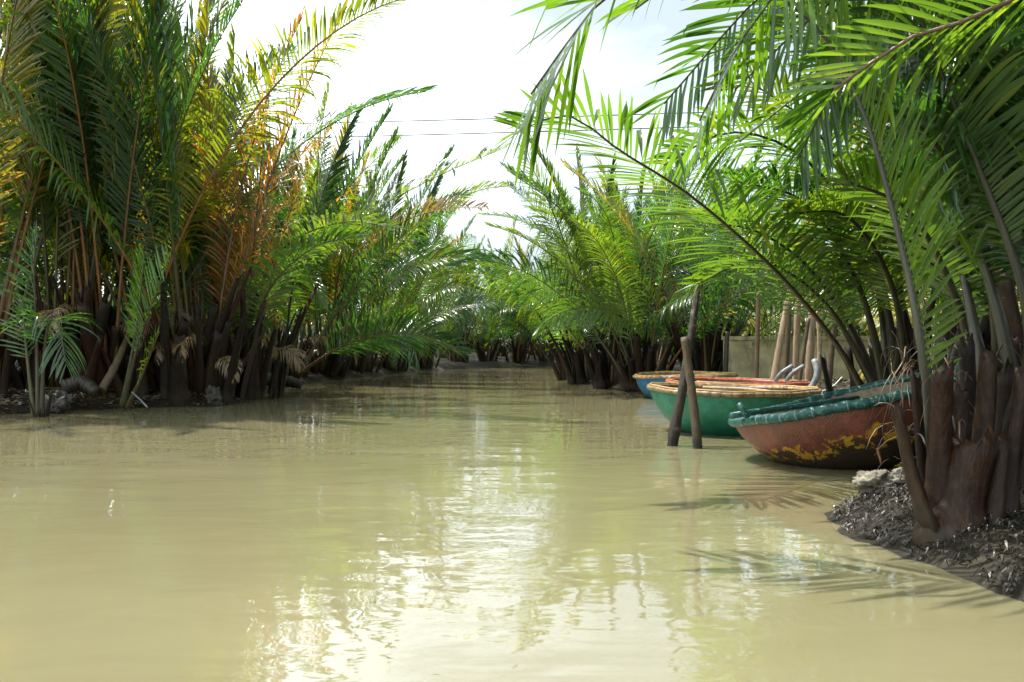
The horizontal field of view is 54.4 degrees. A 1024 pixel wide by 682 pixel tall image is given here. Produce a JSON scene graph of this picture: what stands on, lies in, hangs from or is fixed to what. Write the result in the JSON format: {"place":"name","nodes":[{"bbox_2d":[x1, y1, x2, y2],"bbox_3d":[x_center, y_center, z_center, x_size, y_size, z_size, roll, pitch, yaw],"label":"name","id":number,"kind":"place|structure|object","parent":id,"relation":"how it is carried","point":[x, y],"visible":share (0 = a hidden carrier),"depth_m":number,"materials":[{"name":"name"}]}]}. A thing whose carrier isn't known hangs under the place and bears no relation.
{"place":"outdoors","nodes":[
{"label":"outdoors","id":0,"kind":"place"},
{"bbox_2d":[0,0,923,317],"label":"sky","id":1,"kind":"structure","parent":0,"point":[466,48],"materials":[{"name":"white"}]},
{"bbox_2d":[0,367,1023,681],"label":"water","id":2,"kind":"structure","parent":0,"point":[506,525],"depth_m":5.13,"materials":[{"name":"beige liquid"}]},
{"bbox_2d":[119,242,171,408],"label":"young palm","id":3,"kind":"object","parent":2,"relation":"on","point":[125,402],"visible":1,"depth_m":15.50,"materials":[{"name":"green plant"}]},
{"bbox_2d":[0,0,347,405],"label":"nipa palm","id":4,"kind":"object","parent":2,"relation":"on","point":[228,374],"visible":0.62,"depth_m":16.72,"materials":[{"name":"green plant"}]},
{"bbox_2d":[1,0,370,399],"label":"nipa palm","id":5,"kind":"object","parent":2,"relation":"on","point":[257,382],"visible":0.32,"depth_m":18.14,"materials":[{"name":"green plant"}]},
{"bbox_2d":[266,372,302,388],"bbox_3d":[-5.196,0.871,22.228,1.035,0.425,0.438,0,0,-23],"label":"log","id":6,"kind":"object","parent":2,"relation":"on","point":[293,382],"visible":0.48,"depth_m":22.21,"materials":[{"name":"brown wood"}]},
{"bbox_2d":[261,80,514,377],"bbox_3d":[-4.873,-2.914,28.375,10.052,7.989,9.026,0,0,0],"label":"nipa palm","id":7,"kind":"object","parent":2,"relation":"on","point":[334,364],"visible":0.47,"depth_m":27.68,"materials":[{"name":"green plant"}]},
{"bbox_2d":[422,120,757,388],"bbox_3d":[1.575,-2.033,22.680,7.363,6.321,8.044,0,0,0],"label":"nipa palm","id":8,"kind":"object","parent":2,"relation":"on","point":[602,374],"visible":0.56,"depth_m":22.14,"materials":[{"name":"green plant"}]},
{"bbox_2d":[443,144,861,390],"bbox_3d":[2.532,-1.551,21.864,8.343,5.284,6.025,0,0,-10],"label":"nipa palm","id":9,"kind":"object","parent":2,"relation":"on","point":[632,355],"visible":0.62,"depth_m":21.10,"materials":[{"name":"green plant"}]},
{"bbox_2d":[667,284,700,445],"bbox_3d":[1.852,0.325,10.586,0.610,2.149,0.172,0,0,-38],"label":"mooring post","id":10,"kind":"object","parent":2,"relation":"in","point":[674,432],"visible":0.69,"depth_m":10.47,"materials":[{"name":"brown wood"}]},
{"bbox_2d":[633,371,737,397],"bbox_3d":[3.344,0.947,19.311,2.014,0.690,2.006,-1,0,0],"label":"basket boat","id":11,"kind":"object","parent":2,"relation":"on","point":[643,379],"visible":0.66,"depth_m":18.92,"materials":[{"name":"blue paint"}]},
{"bbox_2d":[681,336,702,448],"bbox_3d":[1.859,0.658,10.289,0.124,1.412,0.331,0,0,-33],"label":"mooring post","id":12,"kind":"object","parent":2,"relation":"in","point":[693,408],"visible":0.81,"depth_m":10.26,"materials":[{"name":"brown wood"}]},
{"bbox_2d":[646,382,821,435],"bbox_3d":[2.709,0.899,12.198,2.103,0.727,2.105,1,0,0],"label":"basket boat","id":13,"kind":"object","parent":2,"relation":"on","point":[716,407],"visible":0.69,"depth_m":11.43,"materials":[{"name":"green paint"}]},
{"bbox_2d":[703,386,771,390],"bbox_3d":[2.865,0.610,12.105,0.060,0.094,1.327,0,0,-41],"label":"bamboo pole","id":14,"kind":"object","parent":13,"relation":"on","point":[730,388],"visible":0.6,"depth_m":12.24,"materials":[{"name":"beige wood"}]},
{"bbox_2d":[713,389,786,390],"bbox_3d":[2.953,0.631,12.521,1.476,0.051,0.083,0,0,4],"label":"paddle shaft","id":15,"kind":"object","parent":13,"relation":"in","point":[742,390],"visible":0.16,"depth_m":12.49,"materials":[{"name":"brown wood"}]},
{"bbox_2d":[665,376,809,385],"bbox_3d":[3.312,0.911,14.708,2.101,0.723,2.097,1,0,0],"label":"basket boat","id":16,"kind":"object","parent":2,"relation":"on","point":[743,380],"visible":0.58,"depth_m":15.22,"materials":[{"name":"red paint"}]},
{"bbox_2d":[728,365,959,468],"bbox_3d":[3.097,0.747,9.017,2.272,0.871,2.201,-13,-4,0],"label":"basket boat","id":17,"kind":"object","parent":2,"relation":"on","point":[826,430],"visible":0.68,"depth_m":8.33,"materials":[{"name":"red paint"}]},
{"bbox_2d":[0,350,1023,601],"bbox_3d":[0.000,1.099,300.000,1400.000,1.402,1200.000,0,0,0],"label":"ground","id":18,"kind":"structure","parent":0,"point":[902,550],"depth_m":5.57,"materials":[{"name":"brown soil"}]},
{"bbox_2d":[0,127,73,361],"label":"nipa palm","id":19,"kind":"object","parent":18,"relation":"on","point":[13,236],"visible":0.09,"depth_m":17.89,"materials":[{"name":"green plant"}]},
{"bbox_2d":[0,222,100,416],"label":"young palm","id":20,"kind":"object","parent":18,"relation":"on","point":[36,398],"visible":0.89,"depth_m":14.29,"materials":[{"name":"green plant"}]},
{"bbox_2d":[45,390,71,413],"bbox_3d":[-6.944,0.955,15.187,0.458,0.417,0.454,0,0,4],"label":"rock","id":21,"kind":"object","parent":18,"relation":"on","point":[61,402],"visible":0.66,"depth_m":15.03,"materials":[{"name":"grey stone"}]},
{"bbox_2d":[3,217,129,319],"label":"nipa palm","id":22,"kind":"object","parent":18,"relation":"on","point":[83,271],"visible":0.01,"depth_m":19.02,"materials":[{"name":"green plant"}]},
{"bbox_2d":[59,375,101,396],"bbox_3d":[-6.783,0.705,15.647,0.649,0.346,0.360,0,0,0],"label":"log","id":23,"kind":"object","parent":18,"relation":"on","point":[90,387],"visible":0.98,"depth_m":15.58,"materials":[{"name":"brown wood"}]},
{"bbox_2d":[99,332,129,393],"bbox_3d":[-6.463,0.337,16.284,0.180,0.998,1.084,0,0,5],"label":"fallen stalk","id":24,"kind":"object","parent":18,"relation":"on","point":[109,376],"visible":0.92,"depth_m":16.09,"materials":[{"name":"brown wood"}]},
{"bbox_2d":[0,0,250,395],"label":"nipa palm","id":25,"kind":"object","parent":18,"relation":"on","point":[19,71],"visible":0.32,"depth_m":16.06,"materials":[{"name":"green plant"}]},
{"bbox_2d":[0,0,252,398],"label":"nipa palm","id":26,"kind":"object","parent":18,"relation":"on","point":[156,377],"visible":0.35,"depth_m":16.64,"materials":[{"name":"green plant"}]},
{"bbox_2d":[0,385,267,413],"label":"leaf litter","id":27,"kind":"object","parent":18,"relation":"on","point":[71,396],"visible":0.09,"depth_m":16.25,"materials":[{"name":"brown plant"}]},
{"bbox_2d":[0,0,268,394],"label":"nipa palm","id":28,"kind":"object","parent":18,"relation":"on","point":[87,297],"visible":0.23,"depth_m":16.54,"materials":[{"name":"green plant"}]},
{"bbox_2d":[38,123,239,313],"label":"nipa palm","id":29,"kind":"object","parent":18,"relation":"on","point":[125,282],"visible":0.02,"depth_m":19.15,"materials":[{"name":"green plant"}]},
{"bbox_2d":[131,392,147,407],"bbox_3d":[-5.740,0.902,15.356,0.046,0.220,0.661,0,0,-40],"label":"plastic strip","id":30,"kind":"object","parent":18,"relation":"on","point":[144,404],"visible":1,"depth_m":15.34,"materials":[{"name":"white plastic"}]},
{"bbox_2d":[59,58,240,310],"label":"nipa palm","id":31,"kind":"object","parent":18,"relation":"on","point":[217,73],"visible":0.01,"depth_m":21.27,"materials":[{"name":"green plant"}]},
{"bbox_2d":[205,385,222,404],"bbox_3d":[-5.093,0.973,16.985,0.332,0.462,0.371,0,0,-7],"label":"rock","id":32,"kind":"object","parent":18,"relation":"on","point":[213,394],"visible":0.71,"depth_m":16.88,"materials":[{"name":"grey stone"}]},
{"bbox_2d":[148,135,290,315],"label":"nipa palm","id":33,"kind":"object","parent":18,"relation":"on","point":[264,153],"depth_m":24.09,"materials":[{"name":"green plant"}]},
{"bbox_2d":[0,0,441,394],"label":"nipa palm","id":34,"kind":"object","parent":18,"relation":"on","point":[89,341],"visible":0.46,"depth_m":16.42,"materials":[{"name":"green plant"}]},
{"bbox_2d":[167,136,382,317],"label":"nipa palm","id":35,"kind":"object","parent":18,"relation":"on","point":[369,214],"visible":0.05,"depth_m":21.43,"materials":[{"name":"green plant"}]},
{"bbox_2d":[156,23,410,372],"bbox_3d":[-7.307,-2.962,22.200,6.849,7.925,11.175,0,0,-28],"label":"nipa palm","id":36,"kind":"object","parent":18,"relation":"on","point":[361,220],"visible":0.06,"depth_m":20.34,"materials":[{"name":"green plant"}]},
{"bbox_2d":[253,128,333,333],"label":"nipa palm","id":37,"kind":"object","parent":18,"relation":"on","point":[280,179],"visible":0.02,"depth_m":31.37,"materials":[{"name":"green plant"}]},
{"bbox_2d":[255,112,405,336],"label":"nipa palm","id":38,"kind":"object","parent":18,"relation":"on","point":[313,178],"visible":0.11,"depth_m":27.03,"materials":[{"name":"green plant"}]},
{"bbox_2d":[293,143,406,357],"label":"nipa palm","id":39,"kind":"object","parent":18,"relation":"on","point":[394,168],"visible":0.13,"depth_m":31.93,"materials":[{"name":"green plant"}]},
{"bbox_2d":[303,167,410,358],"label":"nipa palm","id":40,"kind":"object","parent":18,"relation":"on","point":[385,206],"visible":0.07,"depth_m":34.75,"materials":[{"name":"green plant"}]},
{"bbox_2d":[319,162,415,359],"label":"nipa palm","id":41,"kind":"object","parent":18,"relation":"on","point":[359,191],"visible":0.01,"depth_m":37.58,"materials":[{"name":"green plant"}]},
{"bbox_2d":[234,68,509,377],"bbox_3d":[-5.206,-2.879,25.236,9.883,7.873,10.939,0,0,-8],"label":"nipa palm","id":42,"kind":"object","parent":18,"relation":"on","point":[328,196],"visible":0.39,"depth_m":25.15,"materials":[{"name":"green plant"}]},
{"bbox_2d":[292,160,485,371],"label":"nipa palm","id":43,"kind":"object","parent":18,"relation":"on","point":[402,365],"visible":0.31,"depth_m":33.16,"materials":[{"name":"green plant"}]},
{"bbox_2d":[0,280,782,353],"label":"undergrowth","id":44,"kind":"object","parent":18,"relation":"on","point":[481,340],"visible":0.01,"depth_m":47.65,"materials":[{"name":"green plant"}]},
{"bbox_2d":[277,143,523,373],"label":"nipa palm","id":45,"kind":"object","parent":18,"relation":"on","point":[365,363],"visible":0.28,"depth_m":30.95,"materials":[{"name":"green plant"}]},
{"bbox_2d":[358,202,454,354],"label":"nipa palm","id":46,"kind":"object","parent":18,"relation":"on","point":[450,235],"visible":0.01,"depth_m":39.40,"materials":[{"name":"green plant"}]},
{"bbox_2d":[363,183,477,368],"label":"nipa palm","id":47,"kind":"object","parent":18,"relation":"on","point":[427,362],"visible":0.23,"depth_m":36.45,"materials":[{"name":"green plant"}]},
{"bbox_2d":[391,243,542,362],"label":"nipa palm","id":48,"kind":"object","parent":18,"relation":"on","point":[454,357],"visible":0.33,"depth_m":41.04,"materials":[{"name":"green plant"}]},
{"bbox_2d":[432,234,506,357],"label":"nipa palm","id":49,"kind":"object","parent":18,"relation":"on","point":[447,349],"visible":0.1,"depth_m":43.41,"materials":[{"name":"green plant"}]},
{"bbox_2d":[432,234,557,360],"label":"nipa palm","id":50,"kind":"object","parent":18,"relation":"on","point":[489,356],"visible":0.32,"depth_m":41.95,"materials":[{"name":"green plant"}]},
{"bbox_2d":[453,233,563,361],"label":"nipa palm","id":51,"kind":"object","parent":18,"relation":"on","point":[519,353],"visible":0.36,"depth_m":42.47,"materials":[{"name":"green plant"}]},
{"bbox_2d":[459,267,561,361],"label":"nipa palm","id":52,"kind":"object","parent":18,"relation":"on","point":[541,354],"visible":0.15,"depth_m":42.35,"materials":[{"name":"green plant"}]},
{"bbox_2d":[452,219,571,356],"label":"nipa palm","id":53,"kind":"object","parent":18,"relation":"on","point":[525,255],"visible":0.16,"depth_m":44.69,"materials":[{"name":"green plant"}]},
{"bbox_2d":[478,234,571,354],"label":"nipa palm","id":54,"kind":"object","parent":18,"relation":"on","point":[519,248],"visible":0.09,"depth_m":45.47,"materials":[{"name":"green plant"}]},
{"bbox_2d":[485,233,607,336],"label":"nipa palm","id":55,"kind":"object","parent":18,"relation":"on","point":[526,282],"visible":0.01,"depth_m":43.54,"materials":[{"name":"green plant"}]},
{"bbox_2d":[537,184,670,343],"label":"nipa palm","id":56,"kind":"object","parent":18,"relation":"on","point":[542,260],"visible":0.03,"depth_m":30.58,"materials":[{"name":"green plant"}]},
{"bbox_2d":[509,185,733,379],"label":"nipa palm","id":57,"kind":"object","parent":18,"relation":"on","point":[559,372],"visible":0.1,"depth_m":27.48,"materials":[{"name":"green plant"}]},
{"bbox_2d":[536,143,751,384],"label":"nipa palm","id":58,"kind":"object","parent":18,"relation":"on","point":[575,367],"visible":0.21,"depth_m":24.71,"materials":[{"name":"green plant"}]},
{"bbox_2d":[551,159,754,362],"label":"nipa palm","id":59,"kind":"object","parent":18,"relation":"on","point":[616,186],"visible":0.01,"depth_m":29.52,"materials":[{"name":"green plant"}]},
{"bbox_2d":[530,156,788,368],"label":"nipa palm","id":60,"kind":"object","parent":18,"relation":"on","point":[622,238],"visible":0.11,"depth_m":25.42,"materials":[{"name":"green plant"}]},
{"bbox_2d":[537,158,872,350],"bbox_3d":[4.383,-1.901,24.956,7.916,5.584,6.420,0,0,-11],"label":"nipa palm","id":61,"kind":"object","parent":18,"relation":"on","point":[687,256],"visible":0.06,"depth_m":24.49,"materials":[{"name":"green plant"}]},
{"bbox_2d":[525,127,904,371],"bbox_3d":[4.533,-1.924,22.008,7.843,5.810,6.913,0,0,23],"label":"nipa palm","id":62,"kind":"object","parent":18,"relation":"on","point":[707,355],"visible":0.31,"depth_m":21.16,"materials":[{"name":"green plant"}]},
{"bbox_2d":[723,331,728,371],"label":"bamboo stake","id":63,"kind":"object","parent":18,"relation":"on","point":[726,354],"visible":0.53,"depth_m":19.96,"materials":[{"name":"grey wood"}]},
{"bbox_2d":[627,140,871,333],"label":"nipa palm","id":64,"kind":"object","parent":18,"relation":"on","point":[781,165],"visible":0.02,"depth_m":26.79,"materials":[{"name":"green plant"}]},
{"bbox_2d":[754,293,760,377],"bbox_3d":[4.417,0.248,18.000,0.160,2.281,0.097,0,0,0],"label":"bamboo stake","id":65,"kind":"object","parent":18,"relation":"on","point":[757,344],"visible":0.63,"depth_m":17.96,"materials":[{"name":"brown wood"}]},
{"bbox_2d":[492,0,1023,391],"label":"nipa palm","id":66,"kind":"object","parent":18,"relation":"on","point":[842,296],"visible":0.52,"depth_m":9.51,"materials":[{"name":"green plant"}]},
{"bbox_2d":[497,0,1023,237],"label":"nipa palm","id":67,"kind":"object","parent":18,"relation":"on","point":[775,17],"visible":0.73,"depth_m":6.10,"materials":[{"name":"green plant"}]},
{"bbox_2d":[709,297,832,335],"bbox_3d":[5.677,-0.101,22.293,2.565,1.996,3.060,0,0,-32],"label":"shrub","id":68,"kind":"object","parent":18,"relation":"on","point":[750,328],"visible":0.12,"depth_m":22.48,"materials":[{"name":"green plant"}]},
{"bbox_2d":[770,299,790,379],"bbox_3d":[4.073,0.429,15.400,0.480,2.165,0.131,0,0,0],"label":"bamboo stake","id":69,"kind":"object","parent":18,"relation":"on","point":[778,350],"visible":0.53,"depth_m":15.36,"materials":[{"name":"beige wood"}]},
{"bbox_2d":[773,364,793,381],"bbox_3d":[3.999,0.565,14.860,0.400,0.451,0.158,0,0,35],"label":"hose","id":70,"kind":"object","parent":18,"relation":"on","point":[783,371],"visible":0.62,"depth_m":14.78,"materials":[{"name":"grey plastic"}]},
{"bbox_2d":[782,303,791,378],"bbox_3d":[4.316,0.389,15.700,0.210,1.979,0.098,0,0,0],"label":"bamboo stake","id":71,"kind":"object","parent":18,"relation":"on","point":[787,347],"visible":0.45,"depth_m":15.66,"materials":[{"name":"brown wood"}]},
{"bbox_2d":[784,364,804,380],"bbox_3d":[4.084,0.553,14.561,0.393,0.442,0.158,0,0,36],"label":"hose","id":72,"kind":"object","parent":18,"relation":"on","point":[791,374],"visible":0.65,"depth_m":14.48,"materials":[{"name":"grey plastic"}]},
{"bbox_2d":[792,298,800,379],"bbox_3d":[4.537,0.258,15.900,0.171,1.974,0.120,0,0,0],"label":"bamboo stake","id":73,"kind":"object","parent":18,"relation":"on","point":[796,337],"visible":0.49,"depth_m":15.86,"materials":[{"name":"beige wood"}]},
{"bbox_2d":[797,318,810,380],"bbox_3d":[4.294,0.512,14.800,0.293,1.709,0.076,0,0,0],"label":"bamboo stake","id":74,"kind":"object","parent":18,"relation":"on","point":[803,351],"visible":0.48,"depth_m":14.77,"materials":[{"name":"brown wood"}]},
{"bbox_2d":[721,336,889,380],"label":"concrete wall","id":75,"kind":"structure","parent":18,"relation":"on","point":[741,359],"depth_m":20.47,"materials":[{"name":"grey concrete"}]},
{"bbox_2d":[805,301,815,385],"bbox_3d":[4.470,0.311,15.000,0.227,1.827,0.142,0,0,0],"label":"bamboo stake","id":76,"kind":"object","parent":18,"relation":"on","point":[809,369],"visible":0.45,"depth_m":14.95,"materials":[{"name":"beige wood"}]},
{"bbox_2d":[808,358,820,385],"bbox_3d":[4.138,0.507,13.842,0.284,0.530,0.190,0,0,0],"label":"hose","id":77,"kind":"object","parent":18,"relation":"on","point":[817,374],"visible":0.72,"depth_m":13.78,"materials":[{"name":"grey plastic"}]},
{"bbox_2d":[816,311,821,388],"bbox_3d":[5.045,0.270,16.400,0.122,1.541,0.087,0,0,0],"label":"bamboo stake","id":78,"kind":"object","parent":18,"relation":"on","point":[819,347],"visible":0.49,"depth_m":16.37,"materials":[{"name":"beige wood"}]},
{"bbox_2d":[766,292,875,335],"bbox_3d":[6.953,-0.035,21.534,3.246,2.199,2.284,0,0,15],"label":"shrub","id":79,"kind":"object","parent":18,"relation":"on","point":[860,328],"visible":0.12,"depth_m":20.92,"materials":[{"name":"green plant"}]},
{"bbox_2d":[751,200,906,334],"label":"nipa palm","id":80,"kind":"object","parent":18,"relation":"on","point":[815,284],"depth_m":26.07,"materials":[{"name":"green plant"}]},
{"bbox_2d":[825,322,836,391],"bbox_3d":[4.994,0.372,15.600,0.206,1.346,0.108,0,0,0],"label":"bamboo stake","id":81,"kind":"object","parent":18,"relation":"on","point":[831,354],"visible":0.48,"depth_m":15.56,"materials":[{"name":"brown wood"}]},
{"bbox_2d":[852,469,897,496],"bbox_3d":[2.308,0.900,6.311,0.291,0.184,0.309,0,0,17],"label":"rock","id":82,"kind":"object","parent":18,"relation":"on","point":[864,481],"visible":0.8,"depth_m":6.22,"materials":[{"name":"grey stone"}]},
{"bbox_2d":[885,467,906,488],"bbox_3d":[2.444,0.871,6.250,0.230,0.155,0.209,0,0,2],"label":"rock","id":83,"kind":"object","parent":18,"relation":"on","point":[893,476],"visible":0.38,"depth_m":6.19,"materials":[{"name":"grey stone"}]},
{"bbox_2d":[858,289,937,380],"bbox_3d":[7.902,-0.089,18.424,2.921,2.234,2.664,0,0,4],"label":"shrub","id":84,"kind":"object","parent":18,"relation":"on","point":[877,324],"visible":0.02,"depth_m":18.31,"materials":[{"name":"green plant"}]},
{"bbox_2d":[782,0,1023,548],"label":"nipa palm","id":85,"kind":"object","parent":18,"relation":"on","point":[962,474],"visible":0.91,"depth_m":5.17,"materials":[{"name":"green plant"}]},
{"bbox_2d":[805,15,1021,371],"bbox_3d":[5.230,-2.499,10.837,4.276,7.103,8.076,0,0,0],"label":"nipa palm","id":86,"kind":"object","parent":18,"relation":"on","point":[986,335],"visible":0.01,"depth_m":10.31,"materials":[{"name":"green plant"}]},
{"bbox_2d":[814,0,1023,493],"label":"nipa palm","id":87,"kind":"object","parent":18,"relation":"on","point":[990,148],"visible":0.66,"depth_m":6.02,"materials":[{"name":"green plant"}]},
{"bbox_2d":[831,483,1023,593],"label":"leaf litter","id":88,"kind":"object","parent":18,"relation":"on","point":[850,504],"visible":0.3,"depth_m":5.07,"materials":[{"name":"brown plant"}]},
{"bbox_2d":[835,10,1023,366],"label":"nipa palm","id":89,"kind":"object","parent":18,"relation":"on","point":[1007,289],"visible":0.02,"depth_m":7.91,"materials":[{"name":"green plant"}]},
{"bbox_2d":[905,283,1018,336],"bbox_3d":[8.058,-0.176,12.909,5.670,2.377,0.142,0,0,14],"label":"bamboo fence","id":90,"kind":"object","parent":18,"relation":"on","point":[937,302],"depth_m":13.51,"materials":[{"name":"brown wood"}]},
{"bbox_2d":[908,287,1020,354],"bbox_3d":[8.402,-0.282,17.322,2.850,2.206,3.400,0,0,45],"label":"shrub","id":91,"kind":"object","parent":18,"relation":"on","point":[977,307],"depth_m":16.59,"materials":[{"name":"green plant"}]},
{"bbox_2d":[271,124,770,138],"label":"power line","id":92,"kind":"object","parent":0,"point":[499,132],"visible":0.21,"depth_m":59.98,"materials":[{"name":"black metal"}]},
{"bbox_2d":[266,109,784,124],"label":"power line","id":93,"kind":"object","parent":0,"point":[473,119],"visible":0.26,"depth_m":59.98,"materials":[{"name":"black metal"}]},
{"bbox_2d":[821,377,916,461],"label":"leaf litter","id":94,"kind":"object","parent":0,"point":[841,380],"visible":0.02,"depth_m":18.62,"materials":[{"name":"brown plant"}]}
]}

